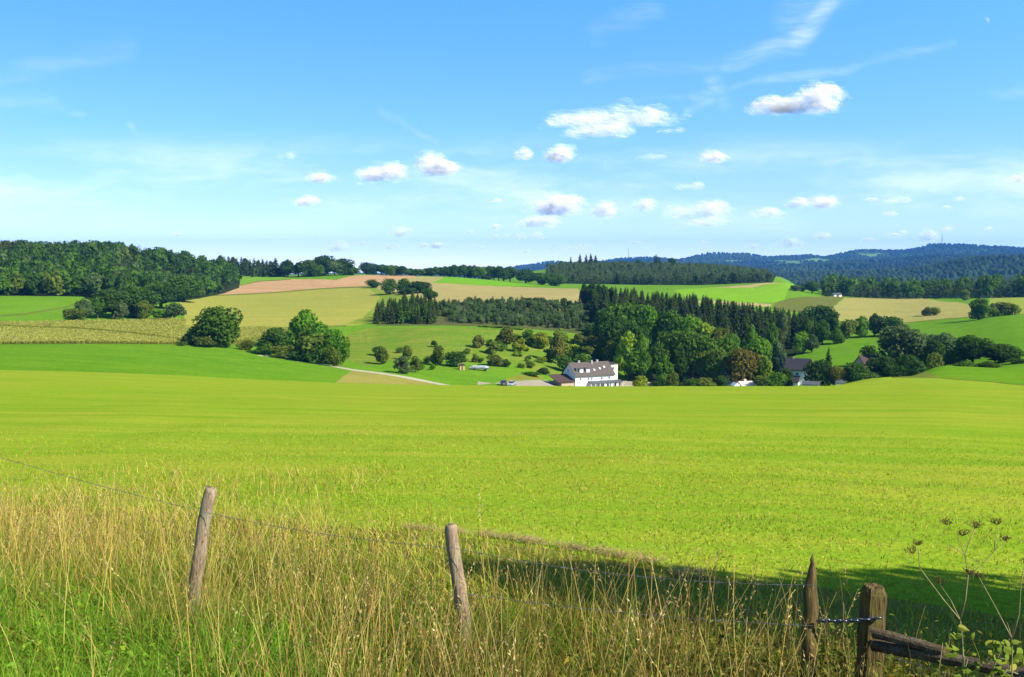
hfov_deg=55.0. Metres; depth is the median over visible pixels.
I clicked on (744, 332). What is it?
spruce tree
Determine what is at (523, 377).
rough grass
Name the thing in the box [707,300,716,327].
spruce tree
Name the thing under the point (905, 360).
broadleaf tree
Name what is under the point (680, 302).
spruce tree
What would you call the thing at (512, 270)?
broadleaf tree
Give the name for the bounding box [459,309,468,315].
young conifer
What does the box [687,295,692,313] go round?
spruce tree
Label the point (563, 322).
young conifer
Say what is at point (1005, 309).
shrub
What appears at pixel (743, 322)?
spruce tree
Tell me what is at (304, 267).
broadleaf tree
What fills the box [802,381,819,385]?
white garage
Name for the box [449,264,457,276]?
broadleaf tree
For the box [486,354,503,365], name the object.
orchard tree
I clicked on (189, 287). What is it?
broadleaf tree
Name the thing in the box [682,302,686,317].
spruce tree
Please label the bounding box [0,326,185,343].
corn
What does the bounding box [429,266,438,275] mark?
broadleaf tree
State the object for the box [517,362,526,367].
shrub
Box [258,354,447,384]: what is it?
farm track
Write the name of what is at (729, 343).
broadleaf tree
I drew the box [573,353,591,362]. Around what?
shrub
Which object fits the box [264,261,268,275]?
spruce tree
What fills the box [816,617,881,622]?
steel chain
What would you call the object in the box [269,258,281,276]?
spruce tree
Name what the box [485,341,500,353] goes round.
orchard tree
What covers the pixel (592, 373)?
white house
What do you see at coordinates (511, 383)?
parked car
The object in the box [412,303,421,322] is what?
spruce tree
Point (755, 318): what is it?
spruce tree
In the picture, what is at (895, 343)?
broadleaf tree
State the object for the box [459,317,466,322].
young conifer
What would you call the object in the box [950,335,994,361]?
broadleaf tree
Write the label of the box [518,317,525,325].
young conifer
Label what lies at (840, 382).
cottage
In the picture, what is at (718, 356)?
broadleaf tree
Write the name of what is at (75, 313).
shrub
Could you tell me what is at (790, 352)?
forest floor
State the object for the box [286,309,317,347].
broadleaf tree
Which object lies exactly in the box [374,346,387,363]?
orchard tree
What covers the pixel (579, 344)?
shrub
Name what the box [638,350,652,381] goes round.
broadleaf tree
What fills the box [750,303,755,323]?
spruce tree
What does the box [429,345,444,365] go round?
orchard tree
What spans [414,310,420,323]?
spruce tree
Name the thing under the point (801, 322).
spruce tree
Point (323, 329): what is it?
shrub
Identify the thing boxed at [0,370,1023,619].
mown meadow
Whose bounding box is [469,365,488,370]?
farm trailer
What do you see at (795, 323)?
spruce tree
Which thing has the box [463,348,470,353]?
shrub
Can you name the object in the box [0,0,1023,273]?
sky
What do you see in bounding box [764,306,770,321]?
spruce tree
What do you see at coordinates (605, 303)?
spruce tree
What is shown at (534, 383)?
driveway
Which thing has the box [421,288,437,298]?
broadleaf tree
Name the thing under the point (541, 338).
broadleaf tree
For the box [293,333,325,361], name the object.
shrub
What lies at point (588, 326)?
shrub
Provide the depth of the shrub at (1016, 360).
258.10 m
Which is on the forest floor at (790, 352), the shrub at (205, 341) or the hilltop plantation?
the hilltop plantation
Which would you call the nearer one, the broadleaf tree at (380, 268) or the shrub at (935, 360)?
the shrub at (935, 360)
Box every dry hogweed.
[904,517,1010,665]
[972,558,1023,675]
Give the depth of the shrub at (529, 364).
352.20 m
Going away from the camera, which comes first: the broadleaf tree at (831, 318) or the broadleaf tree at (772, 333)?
the broadleaf tree at (772, 333)
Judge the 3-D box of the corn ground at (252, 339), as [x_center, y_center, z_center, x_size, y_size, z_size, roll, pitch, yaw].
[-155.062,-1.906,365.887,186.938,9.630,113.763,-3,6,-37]
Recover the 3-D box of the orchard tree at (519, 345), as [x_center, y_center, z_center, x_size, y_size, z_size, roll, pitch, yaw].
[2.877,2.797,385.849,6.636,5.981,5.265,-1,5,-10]
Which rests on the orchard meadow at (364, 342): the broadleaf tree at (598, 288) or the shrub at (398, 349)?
the shrub at (398, 349)
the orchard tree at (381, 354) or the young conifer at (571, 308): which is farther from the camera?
the young conifer at (571, 308)
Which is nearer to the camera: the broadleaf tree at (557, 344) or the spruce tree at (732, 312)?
the broadleaf tree at (557, 344)
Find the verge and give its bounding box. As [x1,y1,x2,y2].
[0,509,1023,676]
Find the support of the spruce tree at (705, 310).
on the forest floor at (790, 352)
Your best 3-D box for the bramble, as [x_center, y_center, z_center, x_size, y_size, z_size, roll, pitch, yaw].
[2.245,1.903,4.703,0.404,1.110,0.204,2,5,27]
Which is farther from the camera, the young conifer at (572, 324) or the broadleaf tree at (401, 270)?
the broadleaf tree at (401, 270)
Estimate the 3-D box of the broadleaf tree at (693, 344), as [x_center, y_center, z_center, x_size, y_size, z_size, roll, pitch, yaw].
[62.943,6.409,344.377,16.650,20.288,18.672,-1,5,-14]
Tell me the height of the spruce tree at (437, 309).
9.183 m
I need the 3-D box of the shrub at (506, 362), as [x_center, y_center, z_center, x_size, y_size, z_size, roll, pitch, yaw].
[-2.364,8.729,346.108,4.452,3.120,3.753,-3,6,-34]
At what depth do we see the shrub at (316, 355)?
311.26 m
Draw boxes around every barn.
[832,293,841,296]
[854,355,878,376]
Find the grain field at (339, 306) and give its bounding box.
[179,287,398,326]
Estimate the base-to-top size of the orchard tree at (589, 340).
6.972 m
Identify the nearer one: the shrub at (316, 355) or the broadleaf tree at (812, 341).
the shrub at (316, 355)
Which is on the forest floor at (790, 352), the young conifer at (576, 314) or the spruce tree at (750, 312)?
the spruce tree at (750, 312)
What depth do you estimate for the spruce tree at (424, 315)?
470.71 m
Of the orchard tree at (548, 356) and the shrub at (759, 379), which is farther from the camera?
the orchard tree at (548, 356)
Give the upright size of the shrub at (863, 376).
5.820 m
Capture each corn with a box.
[0,317,287,341]
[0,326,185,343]
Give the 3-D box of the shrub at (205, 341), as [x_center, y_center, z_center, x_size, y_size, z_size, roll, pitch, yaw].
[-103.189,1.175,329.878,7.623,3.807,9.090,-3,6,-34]
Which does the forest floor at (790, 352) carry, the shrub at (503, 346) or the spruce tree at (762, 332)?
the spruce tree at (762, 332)
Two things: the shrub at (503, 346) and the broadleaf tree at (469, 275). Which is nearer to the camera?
the shrub at (503, 346)
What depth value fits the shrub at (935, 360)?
275.87 m
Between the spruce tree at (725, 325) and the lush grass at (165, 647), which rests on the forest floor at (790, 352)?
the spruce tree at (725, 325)
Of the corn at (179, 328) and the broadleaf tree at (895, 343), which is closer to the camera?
the broadleaf tree at (895, 343)
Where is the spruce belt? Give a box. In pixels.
[819,271,1023,298]
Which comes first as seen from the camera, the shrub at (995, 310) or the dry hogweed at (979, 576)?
the dry hogweed at (979, 576)
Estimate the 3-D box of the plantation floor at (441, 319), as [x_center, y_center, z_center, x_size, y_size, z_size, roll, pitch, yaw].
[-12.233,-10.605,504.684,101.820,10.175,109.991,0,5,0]
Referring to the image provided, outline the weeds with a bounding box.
[530,599,1023,676]
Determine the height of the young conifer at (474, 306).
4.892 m
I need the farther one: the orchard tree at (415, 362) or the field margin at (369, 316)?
the field margin at (369, 316)
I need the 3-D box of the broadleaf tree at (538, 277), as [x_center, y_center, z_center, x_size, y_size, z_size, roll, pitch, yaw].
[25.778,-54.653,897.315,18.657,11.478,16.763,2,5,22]
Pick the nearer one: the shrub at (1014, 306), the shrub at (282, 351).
the shrub at (282, 351)
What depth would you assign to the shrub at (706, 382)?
316.49 m
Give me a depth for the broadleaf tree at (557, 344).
375.31 m
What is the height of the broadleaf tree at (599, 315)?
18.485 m
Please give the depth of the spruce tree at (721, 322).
457.35 m
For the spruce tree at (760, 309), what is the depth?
490.58 m
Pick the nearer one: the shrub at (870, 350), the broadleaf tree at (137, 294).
the shrub at (870, 350)
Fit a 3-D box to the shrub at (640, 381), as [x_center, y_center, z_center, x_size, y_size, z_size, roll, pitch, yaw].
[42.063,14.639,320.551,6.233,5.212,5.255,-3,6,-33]
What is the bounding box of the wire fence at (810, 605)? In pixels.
[0,457,818,676]
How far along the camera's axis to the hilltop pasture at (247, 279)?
870.01 m
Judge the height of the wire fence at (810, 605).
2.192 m
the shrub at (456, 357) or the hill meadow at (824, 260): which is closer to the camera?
the shrub at (456, 357)
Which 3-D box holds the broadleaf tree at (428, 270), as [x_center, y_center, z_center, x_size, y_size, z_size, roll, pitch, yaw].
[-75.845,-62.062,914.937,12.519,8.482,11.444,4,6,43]
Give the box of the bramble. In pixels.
[938,624,1023,676]
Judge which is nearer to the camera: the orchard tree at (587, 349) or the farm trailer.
the farm trailer
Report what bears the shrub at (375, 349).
on the orchard meadow at (364, 342)
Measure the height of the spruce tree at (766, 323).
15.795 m
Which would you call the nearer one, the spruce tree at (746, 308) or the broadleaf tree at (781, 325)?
the broadleaf tree at (781, 325)
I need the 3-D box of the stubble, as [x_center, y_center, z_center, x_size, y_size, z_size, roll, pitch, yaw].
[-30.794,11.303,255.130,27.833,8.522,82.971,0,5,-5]
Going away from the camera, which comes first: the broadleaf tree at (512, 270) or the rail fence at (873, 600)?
the rail fence at (873, 600)
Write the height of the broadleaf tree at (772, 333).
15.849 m
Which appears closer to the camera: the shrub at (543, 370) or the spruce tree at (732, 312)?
the shrub at (543, 370)
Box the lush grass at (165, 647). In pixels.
[0,543,730,676]
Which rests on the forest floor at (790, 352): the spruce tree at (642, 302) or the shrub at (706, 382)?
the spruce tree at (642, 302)
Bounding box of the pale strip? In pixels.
[685,283,787,306]
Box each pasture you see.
[0,269,1023,385]
[240,276,290,284]
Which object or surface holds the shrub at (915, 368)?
on the pasture at (232, 361)
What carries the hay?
on the mown meadow at (104, 404)
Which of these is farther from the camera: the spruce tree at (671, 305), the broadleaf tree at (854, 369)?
the spruce tree at (671, 305)
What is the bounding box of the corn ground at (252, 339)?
[0,321,286,344]
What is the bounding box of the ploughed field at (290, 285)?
[219,275,416,294]
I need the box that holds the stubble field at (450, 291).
[377,277,580,302]
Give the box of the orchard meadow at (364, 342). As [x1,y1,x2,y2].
[344,327,604,373]
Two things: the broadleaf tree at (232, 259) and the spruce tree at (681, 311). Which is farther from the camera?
the broadleaf tree at (232, 259)
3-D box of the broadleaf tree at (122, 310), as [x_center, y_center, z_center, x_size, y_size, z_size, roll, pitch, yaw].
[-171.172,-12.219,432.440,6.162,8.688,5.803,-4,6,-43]
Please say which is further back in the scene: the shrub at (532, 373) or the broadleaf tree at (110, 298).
the broadleaf tree at (110, 298)
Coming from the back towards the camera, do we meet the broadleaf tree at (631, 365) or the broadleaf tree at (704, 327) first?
the broadleaf tree at (704, 327)
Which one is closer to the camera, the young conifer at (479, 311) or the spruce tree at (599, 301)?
the young conifer at (479, 311)
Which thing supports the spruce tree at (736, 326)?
on the forest floor at (790, 352)
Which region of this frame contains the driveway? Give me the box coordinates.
[478,380,557,385]
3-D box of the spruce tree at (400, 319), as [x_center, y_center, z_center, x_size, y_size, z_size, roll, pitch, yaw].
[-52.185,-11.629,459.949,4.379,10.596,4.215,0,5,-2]
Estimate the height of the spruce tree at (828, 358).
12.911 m
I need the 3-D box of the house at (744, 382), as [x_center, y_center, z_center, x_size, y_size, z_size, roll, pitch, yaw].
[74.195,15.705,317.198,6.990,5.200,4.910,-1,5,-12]
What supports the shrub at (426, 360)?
on the pasture at (232, 361)
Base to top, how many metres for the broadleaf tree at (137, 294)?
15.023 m
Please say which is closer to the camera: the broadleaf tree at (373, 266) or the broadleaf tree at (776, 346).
the broadleaf tree at (776, 346)
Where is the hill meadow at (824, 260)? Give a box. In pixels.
[725,253,884,263]
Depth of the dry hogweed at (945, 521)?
4.88 m
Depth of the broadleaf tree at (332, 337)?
313.83 m
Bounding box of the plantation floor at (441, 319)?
[375,303,581,333]
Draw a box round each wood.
[0,239,242,296]
[456,243,1023,284]
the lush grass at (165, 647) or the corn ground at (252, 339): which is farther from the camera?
the corn ground at (252, 339)
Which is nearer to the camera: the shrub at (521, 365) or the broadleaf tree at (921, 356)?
the broadleaf tree at (921, 356)
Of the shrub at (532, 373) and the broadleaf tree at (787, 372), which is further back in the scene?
the shrub at (532, 373)
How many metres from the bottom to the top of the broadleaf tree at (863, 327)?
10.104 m
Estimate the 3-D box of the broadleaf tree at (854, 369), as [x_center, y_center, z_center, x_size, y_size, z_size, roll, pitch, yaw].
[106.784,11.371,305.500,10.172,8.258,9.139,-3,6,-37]
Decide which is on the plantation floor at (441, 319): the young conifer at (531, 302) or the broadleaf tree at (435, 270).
the young conifer at (531, 302)
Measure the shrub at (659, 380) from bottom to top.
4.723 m
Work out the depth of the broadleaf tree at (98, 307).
431.69 m
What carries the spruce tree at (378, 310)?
on the pasture at (232, 361)
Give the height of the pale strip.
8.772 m
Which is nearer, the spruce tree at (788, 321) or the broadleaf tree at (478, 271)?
the spruce tree at (788, 321)
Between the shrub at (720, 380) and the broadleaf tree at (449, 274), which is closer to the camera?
the shrub at (720, 380)
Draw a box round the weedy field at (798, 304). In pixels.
[772,296,843,311]
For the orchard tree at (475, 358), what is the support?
on the pasture at (232, 361)
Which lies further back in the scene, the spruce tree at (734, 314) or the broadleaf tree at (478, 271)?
the broadleaf tree at (478, 271)
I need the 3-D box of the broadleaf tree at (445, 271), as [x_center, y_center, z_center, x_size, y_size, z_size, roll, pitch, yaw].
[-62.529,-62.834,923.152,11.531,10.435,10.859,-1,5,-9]
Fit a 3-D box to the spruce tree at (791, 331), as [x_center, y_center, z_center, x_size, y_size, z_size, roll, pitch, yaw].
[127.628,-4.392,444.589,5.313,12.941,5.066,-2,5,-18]
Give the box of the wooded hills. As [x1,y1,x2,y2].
[289,246,1022,297]
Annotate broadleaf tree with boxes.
[74,298,94,316]
[90,296,106,317]
[94,288,132,317]
[114,301,129,318]
[122,286,162,316]
[134,300,155,318]
[144,285,186,308]
[167,277,203,301]
[191,305,243,347]
[230,257,235,262]
[241,258,250,272]
[256,260,261,270]
[278,259,293,276]
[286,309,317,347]
[291,262,299,276]
[297,259,316,276]
[311,265,325,275]
[313,255,335,275]
[319,328,350,364]
[324,260,344,275]
[336,258,355,274]
[358,262,372,273]
[369,263,377,274]
[374,264,385,274]
[384,265,397,275]
[396,266,406,275]
[408,268,415,275]
[409,281,432,292]
[415,269,425,275]
[421,288,437,298]
[425,267,433,275]
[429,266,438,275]
[437,267,443,276]
[441,266,448,276]
[445,266,452,276]
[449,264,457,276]
[458,265,467,276]
[465,265,472,277]
[471,266,486,278]
[480,266,488,278]
[485,265,492,279]
[490,266,495,279]
[493,266,502,280]
[494,325,514,348]
[500,269,509,280]
[505,267,517,281]
[515,269,533,282]
[529,272,548,284]
[531,332,548,347]
[543,273,567,285]
[549,331,565,362]
[579,283,587,307]
[585,282,596,309]
[591,309,606,337]
[596,283,600,303]
[597,301,643,332]
[598,316,628,359]
[601,285,609,303]
[606,340,622,370]
[608,288,613,302]
[613,321,651,377]
[613,330,637,380]
[624,347,639,380]
[631,304,660,347]
[632,334,648,374]
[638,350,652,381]
[648,340,671,374]
[653,329,687,383]
[655,309,684,339]
[655,355,674,385]
[668,258,676,264]
[670,328,718,378]
[670,347,689,385]
[675,314,702,332]
[694,351,713,379]
[696,322,717,372]
[705,346,729,380]
[707,326,729,352]
[714,333,740,354]
[721,348,760,383]
[740,332,754,380]
[742,336,772,360]
[747,324,757,336]
[755,355,772,380]
[765,322,780,348]
[769,342,786,363]
[771,350,785,372]
[776,311,787,348]
[782,368,792,385]
[789,285,800,290]
[793,332,808,353]
[798,284,805,290]
[798,318,813,336]
[801,305,840,322]
[802,359,830,385]
[804,281,820,293]
[805,334,819,351]
[814,319,832,344]
[825,312,839,331]
[829,365,847,384]
[843,362,871,382]
[854,316,871,336]
[865,355,897,376]
[869,313,882,335]
[876,324,927,359]
[891,354,920,375]
[908,333,933,364]
[923,339,945,365]
[926,332,957,354]
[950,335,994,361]
[958,290,969,299]
[968,298,991,319]
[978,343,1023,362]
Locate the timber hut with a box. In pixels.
[459,363,464,369]
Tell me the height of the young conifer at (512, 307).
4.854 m
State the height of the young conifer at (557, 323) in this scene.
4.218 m
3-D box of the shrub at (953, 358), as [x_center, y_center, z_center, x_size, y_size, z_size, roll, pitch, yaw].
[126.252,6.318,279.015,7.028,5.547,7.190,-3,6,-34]
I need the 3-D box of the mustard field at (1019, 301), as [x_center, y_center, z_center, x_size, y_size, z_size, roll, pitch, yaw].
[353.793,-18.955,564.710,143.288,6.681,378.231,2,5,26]
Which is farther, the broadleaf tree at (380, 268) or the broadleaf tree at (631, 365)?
the broadleaf tree at (380, 268)
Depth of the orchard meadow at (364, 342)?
394.21 m
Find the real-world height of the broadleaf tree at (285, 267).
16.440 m
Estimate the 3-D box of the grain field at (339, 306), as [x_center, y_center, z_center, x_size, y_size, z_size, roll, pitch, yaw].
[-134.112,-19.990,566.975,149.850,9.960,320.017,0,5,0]
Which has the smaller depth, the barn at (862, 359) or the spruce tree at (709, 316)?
the barn at (862, 359)
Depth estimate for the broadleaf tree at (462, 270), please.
901.14 m
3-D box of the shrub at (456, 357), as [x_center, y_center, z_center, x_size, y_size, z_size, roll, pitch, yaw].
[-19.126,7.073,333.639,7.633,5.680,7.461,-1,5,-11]
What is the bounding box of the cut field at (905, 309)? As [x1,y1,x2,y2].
[833,298,970,322]
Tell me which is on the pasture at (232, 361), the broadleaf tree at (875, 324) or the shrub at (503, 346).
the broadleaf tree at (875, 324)
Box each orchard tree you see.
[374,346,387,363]
[392,356,411,373]
[401,345,411,359]
[409,356,421,371]
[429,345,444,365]
[471,353,479,362]
[472,334,484,347]
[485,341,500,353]
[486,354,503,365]
[512,338,527,350]
[522,328,533,345]
[543,348,553,360]
[553,328,568,340]
[564,344,580,358]
[570,334,583,344]
[577,346,593,355]
[584,335,598,347]
[589,349,603,361]
[594,337,601,348]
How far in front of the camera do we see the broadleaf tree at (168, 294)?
504.97 m
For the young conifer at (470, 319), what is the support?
on the plantation floor at (441, 319)
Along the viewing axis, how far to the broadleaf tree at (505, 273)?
903.15 m
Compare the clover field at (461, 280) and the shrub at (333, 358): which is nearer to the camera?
the shrub at (333, 358)
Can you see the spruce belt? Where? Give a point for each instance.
(994, 286)
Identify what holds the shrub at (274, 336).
on the pasture at (232, 361)
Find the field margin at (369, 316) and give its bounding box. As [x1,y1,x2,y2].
[348,288,409,323]
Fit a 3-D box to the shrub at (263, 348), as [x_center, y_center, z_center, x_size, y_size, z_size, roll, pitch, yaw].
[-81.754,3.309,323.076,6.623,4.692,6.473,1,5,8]
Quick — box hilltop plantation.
[546,261,773,284]
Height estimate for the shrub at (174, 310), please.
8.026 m
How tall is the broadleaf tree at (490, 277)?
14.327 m
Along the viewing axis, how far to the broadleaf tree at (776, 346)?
340.20 m
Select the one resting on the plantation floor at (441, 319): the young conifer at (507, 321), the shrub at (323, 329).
the young conifer at (507, 321)
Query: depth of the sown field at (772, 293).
753.01 m
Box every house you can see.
[548,360,622,385]
[730,379,755,385]
[783,357,811,385]
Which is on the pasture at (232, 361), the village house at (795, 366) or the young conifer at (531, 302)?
the village house at (795, 366)
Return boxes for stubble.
[335,371,437,384]
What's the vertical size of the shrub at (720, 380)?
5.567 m
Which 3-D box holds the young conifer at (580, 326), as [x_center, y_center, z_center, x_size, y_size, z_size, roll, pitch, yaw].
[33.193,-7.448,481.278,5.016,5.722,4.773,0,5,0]
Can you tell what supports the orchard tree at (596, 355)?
on the orchard meadow at (364, 342)
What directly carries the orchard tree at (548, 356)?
on the orchard meadow at (364, 342)
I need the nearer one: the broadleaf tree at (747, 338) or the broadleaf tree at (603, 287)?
the broadleaf tree at (747, 338)
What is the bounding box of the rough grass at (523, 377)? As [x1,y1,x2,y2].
[506,374,543,380]
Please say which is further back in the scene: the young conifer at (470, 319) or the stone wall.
the young conifer at (470, 319)
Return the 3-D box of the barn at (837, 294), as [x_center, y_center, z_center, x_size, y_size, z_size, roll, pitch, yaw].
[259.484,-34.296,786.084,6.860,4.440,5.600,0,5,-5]
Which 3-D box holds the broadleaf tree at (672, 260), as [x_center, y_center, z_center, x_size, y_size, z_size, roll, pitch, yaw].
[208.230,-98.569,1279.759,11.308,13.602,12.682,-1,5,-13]
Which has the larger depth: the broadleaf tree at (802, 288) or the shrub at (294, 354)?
the broadleaf tree at (802, 288)
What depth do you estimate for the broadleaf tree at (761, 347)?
332.86 m
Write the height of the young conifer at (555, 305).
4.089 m
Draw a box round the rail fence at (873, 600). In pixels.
[854,583,1023,676]
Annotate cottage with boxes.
[835,379,845,384]
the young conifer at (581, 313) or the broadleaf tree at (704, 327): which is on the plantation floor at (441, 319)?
the young conifer at (581, 313)
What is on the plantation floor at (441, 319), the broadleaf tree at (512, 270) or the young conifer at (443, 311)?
the young conifer at (443, 311)
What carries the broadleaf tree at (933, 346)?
on the pasture at (232, 361)
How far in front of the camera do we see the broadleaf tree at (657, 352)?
340.10 m
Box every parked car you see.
[499,380,506,385]
[507,380,515,385]
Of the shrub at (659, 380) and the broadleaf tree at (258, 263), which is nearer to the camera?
the shrub at (659, 380)
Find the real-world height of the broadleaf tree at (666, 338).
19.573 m
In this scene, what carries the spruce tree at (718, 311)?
on the forest floor at (790, 352)
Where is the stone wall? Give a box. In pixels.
[614,381,653,385]
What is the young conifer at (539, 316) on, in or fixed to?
on the plantation floor at (441, 319)
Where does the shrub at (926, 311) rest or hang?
on the cut field at (905, 309)
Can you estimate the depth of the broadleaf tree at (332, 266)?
875.17 m
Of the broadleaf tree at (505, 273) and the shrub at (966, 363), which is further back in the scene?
the broadleaf tree at (505, 273)
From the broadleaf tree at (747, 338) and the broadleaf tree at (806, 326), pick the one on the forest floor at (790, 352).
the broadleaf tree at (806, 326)
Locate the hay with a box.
[396,521,710,583]
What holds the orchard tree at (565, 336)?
on the orchard meadow at (364, 342)
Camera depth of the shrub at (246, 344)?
332.73 m
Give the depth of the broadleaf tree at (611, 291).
543.42 m
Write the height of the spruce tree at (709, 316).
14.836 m
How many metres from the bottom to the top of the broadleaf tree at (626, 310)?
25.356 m
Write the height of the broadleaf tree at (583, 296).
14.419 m
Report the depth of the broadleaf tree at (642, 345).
343.01 m
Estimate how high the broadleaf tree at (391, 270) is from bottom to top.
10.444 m
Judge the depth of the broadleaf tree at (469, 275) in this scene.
910.16 m
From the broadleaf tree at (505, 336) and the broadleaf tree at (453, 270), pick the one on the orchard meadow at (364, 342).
the broadleaf tree at (505, 336)
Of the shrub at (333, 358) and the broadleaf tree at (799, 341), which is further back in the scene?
the broadleaf tree at (799, 341)
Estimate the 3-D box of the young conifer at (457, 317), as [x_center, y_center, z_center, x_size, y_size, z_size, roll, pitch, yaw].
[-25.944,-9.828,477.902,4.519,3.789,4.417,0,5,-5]
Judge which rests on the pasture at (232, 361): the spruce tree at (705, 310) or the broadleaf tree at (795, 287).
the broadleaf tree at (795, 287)
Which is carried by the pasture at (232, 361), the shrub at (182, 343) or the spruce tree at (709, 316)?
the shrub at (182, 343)
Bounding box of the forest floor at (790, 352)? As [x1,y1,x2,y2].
[0,259,947,383]
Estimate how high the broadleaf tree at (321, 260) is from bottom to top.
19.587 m
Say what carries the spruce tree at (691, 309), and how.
on the forest floor at (790, 352)
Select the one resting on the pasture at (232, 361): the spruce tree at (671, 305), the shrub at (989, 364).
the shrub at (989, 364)
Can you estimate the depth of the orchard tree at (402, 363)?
300.85 m
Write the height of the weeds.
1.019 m
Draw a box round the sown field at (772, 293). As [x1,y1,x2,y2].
[675,283,793,302]
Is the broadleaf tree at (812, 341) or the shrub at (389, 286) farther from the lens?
the shrub at (389, 286)
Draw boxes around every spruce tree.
[238,257,244,275]
[249,258,257,274]
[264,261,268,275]
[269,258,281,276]
[372,307,378,323]
[376,301,381,321]
[380,300,385,320]
[385,300,390,318]
[386,306,389,320]
[387,306,395,323]
[393,303,398,322]
[396,303,404,323]
[403,302,412,323]
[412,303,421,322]
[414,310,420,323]
[422,304,426,321]
[425,303,434,323]
[426,305,433,323]
[434,300,440,315]
[588,291,597,321]
[596,291,602,310]
[599,291,607,308]
[602,295,609,308]
[612,289,618,302]
[639,294,645,306]
[645,292,649,305]
[653,291,659,305]
[659,292,665,307]
[664,292,668,310]
[668,298,674,312]
[677,297,682,313]
[679,299,684,316]
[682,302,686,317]
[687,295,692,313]
[688,302,694,315]
[693,299,698,315]
[699,298,704,314]
[702,304,707,319]
[706,307,712,325]
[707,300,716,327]
[713,298,724,325]
[718,313,724,328]
[721,300,729,321]
[722,317,728,332]
[727,303,731,318]
[729,302,736,324]
[730,301,740,330]
[732,312,739,338]
[738,319,744,341]
[740,305,749,326]
[740,310,750,327]
[740,319,748,344]
[747,305,752,324]
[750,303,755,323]
[752,306,760,328]
[755,320,761,337]
[757,305,762,318]
[758,321,765,338]
[763,313,769,334]
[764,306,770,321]
[786,313,790,337]
[788,315,795,340]
[789,313,799,343]
[796,312,803,333]
[825,348,831,366]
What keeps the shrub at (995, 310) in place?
on the pasture at (232, 361)
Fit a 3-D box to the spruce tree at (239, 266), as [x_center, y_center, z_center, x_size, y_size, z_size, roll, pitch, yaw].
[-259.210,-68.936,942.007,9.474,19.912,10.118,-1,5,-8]
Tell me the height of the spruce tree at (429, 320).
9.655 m
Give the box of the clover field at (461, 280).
[433,277,534,285]
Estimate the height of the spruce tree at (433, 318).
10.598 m
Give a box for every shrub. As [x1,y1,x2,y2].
[62,308,86,320]
[149,309,167,318]
[161,303,186,317]
[176,341,187,345]
[181,326,208,344]
[192,336,216,346]
[236,339,256,349]
[253,342,272,354]
[256,327,289,353]
[269,345,293,358]
[288,325,310,346]
[288,346,305,361]
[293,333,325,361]
[303,344,327,363]
[308,321,329,360]
[325,348,341,365]
[337,336,349,364]
[346,268,360,274]
[364,279,381,287]
[371,346,378,352]
[380,278,397,293]
[395,278,411,290]
[396,347,403,352]
[398,287,417,293]
[423,356,429,362]
[431,340,437,346]
[444,351,466,366]
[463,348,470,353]
[498,344,506,350]
[502,359,510,366]
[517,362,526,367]
[521,371,542,375]
[525,361,535,367]
[535,357,546,362]
[536,367,549,373]
[554,355,573,369]
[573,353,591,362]
[574,342,583,349]
[583,322,597,335]
[632,376,647,385]
[651,375,666,385]
[665,371,678,385]
[683,378,701,385]
[695,377,718,385]
[714,375,727,385]
[753,375,769,385]
[762,371,787,385]
[829,329,845,343]
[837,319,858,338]
[853,372,880,380]
[858,345,882,356]
[878,316,904,331]
[880,364,909,377]
[905,360,926,375]
[921,307,932,315]
[926,352,944,369]
[930,307,940,314]
[942,351,967,364]
[953,361,977,366]
[974,361,1001,367]
[987,303,1002,316]
[995,302,1016,315]
[1006,358,1023,363]
[1008,303,1021,314]
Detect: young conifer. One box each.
[440,308,446,315]
[454,314,461,320]
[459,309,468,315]
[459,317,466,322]
[467,316,475,322]
[470,304,478,309]
[476,308,482,314]
[477,317,484,323]
[491,313,500,320]
[504,318,510,324]
[509,303,515,310]
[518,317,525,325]
[529,300,536,305]
[531,319,539,326]
[534,314,541,319]
[553,303,561,308]
[554,320,561,327]
[559,318,567,327]
[567,305,574,313]
[570,312,579,317]
[570,319,576,328]
[575,311,584,318]
[578,319,583,328]
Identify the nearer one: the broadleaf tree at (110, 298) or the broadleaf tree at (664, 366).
the broadleaf tree at (664, 366)
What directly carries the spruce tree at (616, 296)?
on the forest floor at (790, 352)
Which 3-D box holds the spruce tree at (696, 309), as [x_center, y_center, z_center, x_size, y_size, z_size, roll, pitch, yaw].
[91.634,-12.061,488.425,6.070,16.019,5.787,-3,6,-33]
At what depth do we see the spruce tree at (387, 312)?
473.46 m
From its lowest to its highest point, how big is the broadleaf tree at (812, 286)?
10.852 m
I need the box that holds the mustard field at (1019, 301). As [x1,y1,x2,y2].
[989,297,1023,313]
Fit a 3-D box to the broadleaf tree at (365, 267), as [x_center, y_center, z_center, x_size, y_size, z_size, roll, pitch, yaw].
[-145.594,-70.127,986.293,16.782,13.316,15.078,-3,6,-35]
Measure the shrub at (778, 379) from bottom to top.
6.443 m
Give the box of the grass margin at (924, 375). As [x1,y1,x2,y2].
[0,279,1023,385]
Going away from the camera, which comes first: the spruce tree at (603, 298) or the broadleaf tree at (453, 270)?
the spruce tree at (603, 298)
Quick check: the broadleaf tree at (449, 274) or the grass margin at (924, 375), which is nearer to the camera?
the grass margin at (924, 375)

